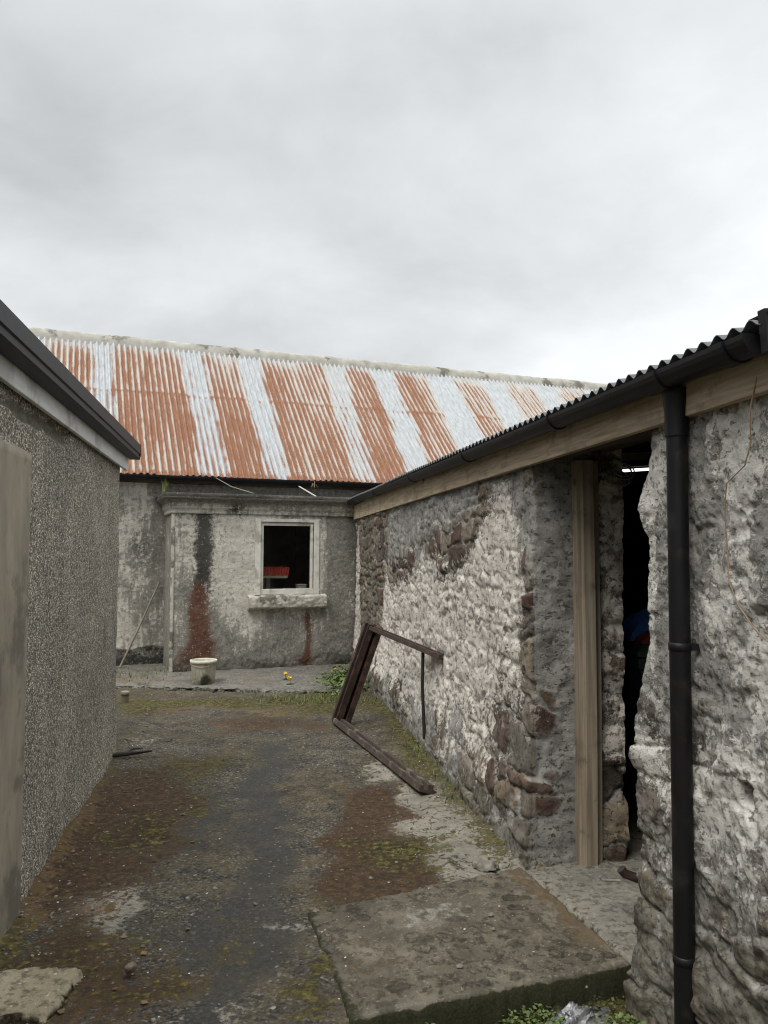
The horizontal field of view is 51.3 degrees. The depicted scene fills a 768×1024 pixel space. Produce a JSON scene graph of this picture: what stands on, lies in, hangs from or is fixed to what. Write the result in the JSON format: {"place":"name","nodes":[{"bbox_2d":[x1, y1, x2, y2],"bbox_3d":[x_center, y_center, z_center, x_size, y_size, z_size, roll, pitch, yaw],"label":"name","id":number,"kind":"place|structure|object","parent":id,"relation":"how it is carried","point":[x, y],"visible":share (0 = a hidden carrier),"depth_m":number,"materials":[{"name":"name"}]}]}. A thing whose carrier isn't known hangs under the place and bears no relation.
{"place":"outdoors","nodes":[
{"label":"outdoors","id":0,"kind":"place"},
{"bbox_2d":[263,566,288,594],"bbox_3d":[-1.549,0.956,10.985,0.425,0.409,0.312,1,-3,-22],"label":"stand","id":1,"kind":"object","parent":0,"point":[269,572],"visible":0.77,"depth_m":10.88,"materials":[{"name":"red plastic"}]},
{"bbox_2d":[26,738,533,1016],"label":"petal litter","id":2,"kind":"object","parent":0,"point":[207,892],"visible":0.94,"depth_m":3.48,"materials":[{"name":"plant"}]},
{"bbox_2d":[295,584,306,587],"bbox_3d":[-1.149,1.081,11.048,0.130,0.168,0.130,1,-3,-22],"label":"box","id":3,"kind":"object","parent":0,"point":[301,585],"visible":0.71,"depth_m":10.99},
{"bbox_2d":[0,668,643,1023],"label":"ground","id":4,"kind":"structure","parent":0,"point":[179,876],"depth_m":4.07,"materials":[{"name":"grey concrete"}]},
{"bbox_2d":[0,967,82,1023],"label":"stepping stone","id":5,"kind":"object","parent":4,"relation":"on","point":[34,995],"visible":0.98,"depth_m":2.75,"materials":[{"name":"stone"}]},
{"bbox_2d":[0,299,140,939],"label":"pebbledash building","id":6,"kind":"structure","parent":4,"relation":"on","point":[70,445],"depth_m":4.02,"materials":[{"name":"pebble dash render"},{"name":"concrete"},{"name":"black plastic"}]},
{"bbox_2d":[121,691,129,703],"bbox_3d":[-2.627,1.884,8.105,0.086,0.130,0.084,0,-3,0],"label":"pipe stub","id":7,"kind":"object","parent":4,"relation":"on","point":[124,697],"visible":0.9,"depth_m":8.07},
{"bbox_2d":[124,961,136,973],"bbox_3d":[-0.932,1.674,2.940,0.034,0.036,0.059,-1,-3,25],"label":"stone","id":8,"kind":"object","parent":4,"relation":"on","point":[130,967],"visible":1,"depth_m":2.93,"materials":[{"name":"grey stone"}]},
{"bbox_2d":[112,748,151,756],"bbox_3d":[-1.887,1.808,5.995,0.157,0.041,0.277,-3,-4,44],"label":"twig","id":9,"kind":"object","parent":4,"relation":"on","point":[126,753],"visible":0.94,"depth_m":5.99,"materials":[{"name":"brown wood"}]},
{"bbox_2d":[116,663,349,694],"bbox_3d":[-2.320,2.049,9.843,4.610,0.116,2.546,0,-3,0],"label":"apron","id":10,"kind":"object","parent":4,"relation":"on","point":[256,680],"visible":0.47,"depth_m":9.46,"materials":[{"name":"concrete"}]},
{"bbox_2d":[119,582,159,667],"bbox_3d":[-3.238,1.489,10.597,0.525,1.106,0.040,2,-4,-35],"label":"stick","id":11,"kind":"object","parent":10,"relation":"on","point":[129,647],"visible":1,"depth_m":10.57,"materials":[{"name":"brown wood"}]},
{"bbox_2d":[190,658,216,684],"bbox_3d":[-2.097,1.847,9.279,0.313,0.269,0.313,0,-3,0],"label":"bucket","id":12,"kind":"object","parent":10,"relation":"on","point":[203,670],"visible":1,"depth_m":9.16,"materials":[{"name":"plastic"}]},
{"bbox_2d":[306,664,369,694],"bbox_3d":[-0.498,1.929,9.178,0.782,0.117,2.481,1,-3,-8],"label":"weed patch","id":13,"kind":"object","parent":10,"relation":"on","point":[338,678],"visible":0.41,"depth_m":9.22,"materials":[{"name":"green plant"}]},
{"bbox_2d":[16,708,484,1013],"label":"leaf litter","id":14,"kind":"object","parent":4,"relation":"on","point":[59,1011],"visible":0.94,"depth_m":3.50,"materials":[{"name":"brown plant"}]},
{"bbox_2d":[0,693,507,969],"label":"moss","id":15,"kind":"object","parent":4,"relation":"on","point":[418,851],"visible":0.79,"depth_m":6.21,"materials":[{"name":"green plant"}]},
{"bbox_2d":[116,664,478,856],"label":"grass","id":16,"kind":"structure","parent":4,"relation":"on","point":[320,699],"depth_m":8.22,"materials":[{"name":"green plant"}]},
{"bbox_2d":[2,693,594,1023],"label":"loose grit","id":17,"kind":"object","parent":4,"relation":"on","point":[459,966],"visible":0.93,"depth_m":4.00,"materials":[{"name":"gravel"}]},
{"bbox_2d":[28,327,607,672],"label":"cottage","id":18,"kind":"structure","parent":4,"relation":"on","point":[199,542],"depth_m":11.69,"materials":[{"name":"paint"}]},
{"bbox_2d":[161,479,168,491],"bbox_3d":[-2.750,-0.346,10.039,0.120,0.197,0.159,1,-3,-15],"label":"weed","id":19,"kind":"object","parent":18,"relation":"on","point":[164,488],"visible":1,"depth_m":10.02,"materials":[{"name":"green plant"}]},
{"bbox_2d":[216,478,253,493],"bbox_3d":[-2.001,-0.356,10.700,0.746,0.261,0.030,-2,-4,36],"label":"wire","id":20,"kind":"object","parent":18,"relation":"on","point":[234,487],"visible":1,"depth_m":10.69,"materials":[{"name":"grey metal"}]},
{"bbox_2d":[247,518,326,609],"bbox_3d":[-1.298,0.694,10.642,1.055,1.199,0.279,1,-3,-22],"label":"window","id":21,"kind":"structure","parent":18,"relation":"in","point":[268,599],"depth_m":10.56,"materials":[{"name":"white paint"}]},
{"bbox_2d":[331,621,443,793],"bbox_3d":[0.106,1.409,6.240,0.490,0.948,2.276,1,-3,-18],"label":"steel frame","id":22,"kind":"object","parent":4,"relation":"on","point":[357,673],"visible":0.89,"depth_m":6.95,"materials":[{"name":"metal"}]},
{"bbox_2d":[307,867,630,1023],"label":"concrete slab","id":23,"kind":"structure","parent":4,"relation":"on","point":[419,939],"depth_m":3.04,"materials":[{"name":"grey concrete"}]},
{"bbox_2d":[472,857,498,871],"bbox_3d":[0.498,1.724,3.910,0.129,0.059,0.139,0,-3,0],"label":"stone","id":24,"kind":"object","parent":4,"relation":"on","point":[480,864],"visible":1,"depth_m":3.88,"materials":[{"name":"grey stone"}]},
{"bbox_2d":[499,1003,564,1023],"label":"weed","id":25,"kind":"object","parent":4,"relation":"on","point":[525,1011],"visible":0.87,"depth_m":2.79,"materials":[{"name":"green plant"}]},
{"bbox_2d":[347,308,767,1023],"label":"outbuilding","id":26,"kind":"structure","parent":4,"relation":"on","point":[517,574],"depth_m":3.95,"materials":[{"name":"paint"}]},
{"bbox_2d":[599,865,637,882],"bbox_3d":[1.014,1.533,3.366,0.215,0.081,0.042,0,-3,10],"label":"iron hinge pin","id":27,"kind":"object","parent":26,"relation":"attached to","point":[623,872],"visible":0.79,"depth_m":3.35,"materials":[{"name":"brown metal"}]},
{"bbox_2d":[603,462,634,486],"bbox_3d":[1.209,-0.193,4.119,0.164,0.135,0.067,0,-3,0],"label":"wire coil","id":28,"kind":"object","parent":26,"relation":"attached to","point":[629,467],"visible":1,"depth_m":4.10,"materials":[{"name":"black metal"}]},
{"bbox_2d":[622,460,649,471],"bbox_3d":[2.091,-0.341,5.540,1.305,0.161,0.050,0,-3,-3],"label":"strip light","id":29,"kind":"object","parent":26,"relation":"attached to","point":[640,463],"depth_m":5.50,"materials":[{"name":"white plastic"}]},
{"bbox_2d":[724,376,767,641],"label":"cable","id":30,"kind":"object","parent":26,"relation":"attached to","point":[725,511],"visible":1,"depth_m":2.28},
{"bbox_2d":[508,996,632,1023],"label":"ground cover","id":31,"kind":"object","parent":4,"relation":"on","point":[596,1021],"visible":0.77,"depth_m":2.86,"materials":[{"name":"green plant"}]},
{"bbox_2d":[544,1001,616,1023],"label":"plastic bag","id":32,"kind":"object","parent":4,"relation":"on","point":[571,1011],"visible":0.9,"depth_m":2.83,"materials":[{"name":"white plastic"}]},
{"bbox_2d":[526,851,642,964],"bbox_3d":[1.425,1.806,3.681,1.374,0.159,0.965,1,-3,-21],"label":"threshold","id":33,"kind":"object","parent":4,"relation":"on","point":[590,899],"visible":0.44,"depth_m":3.61,"materials":[{"name":"concrete"}]},
{"bbox_2d":[596,1012,646,1023],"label":"weed","id":34,"kind":"object","parent":4,"relation":"on","point":[620,1015],"visible":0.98,"depth_m":2.76,"materials":[{"name":"green plant"}]},
{"bbox_2d":[622,638,649,807],"bbox_3d":[1.695,1.270,4.742,0.590,1.040,0.680,0,-3,0],"label":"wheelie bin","id":35,"kind":"object","parent":4,"relation":"on","point":[635,653],"visible":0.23,"depth_m":4.69,"materials":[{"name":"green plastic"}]},
{"bbox_2d":[622,609,649,640],"bbox_3d":[1.677,0.664,4.773,0.524,0.175,0.335,0,-3,0],"label":"cloth","id":36,"kind":"object","parent":35,"relation":"on","point":[634,626],"visible":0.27,"depth_m":4.71,"materials":[{"name":"blue fabric"}]},
{"bbox_2d":[634,631,650,643],"bbox_3d":[1.677,0.704,4.581,0.491,0.076,0.246,0,-3,0],"label":"cloth","id":37,"kind":"object","parent":35,"relation":"on","point":[643,638],"visible":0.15,"depth_m":4.52,"materials":[{"name":"red fabric"}]},
{"bbox_2d":[0,0,767,383],"label":"sky","id":38,"kind":"structure","parent":0,"point":[577,190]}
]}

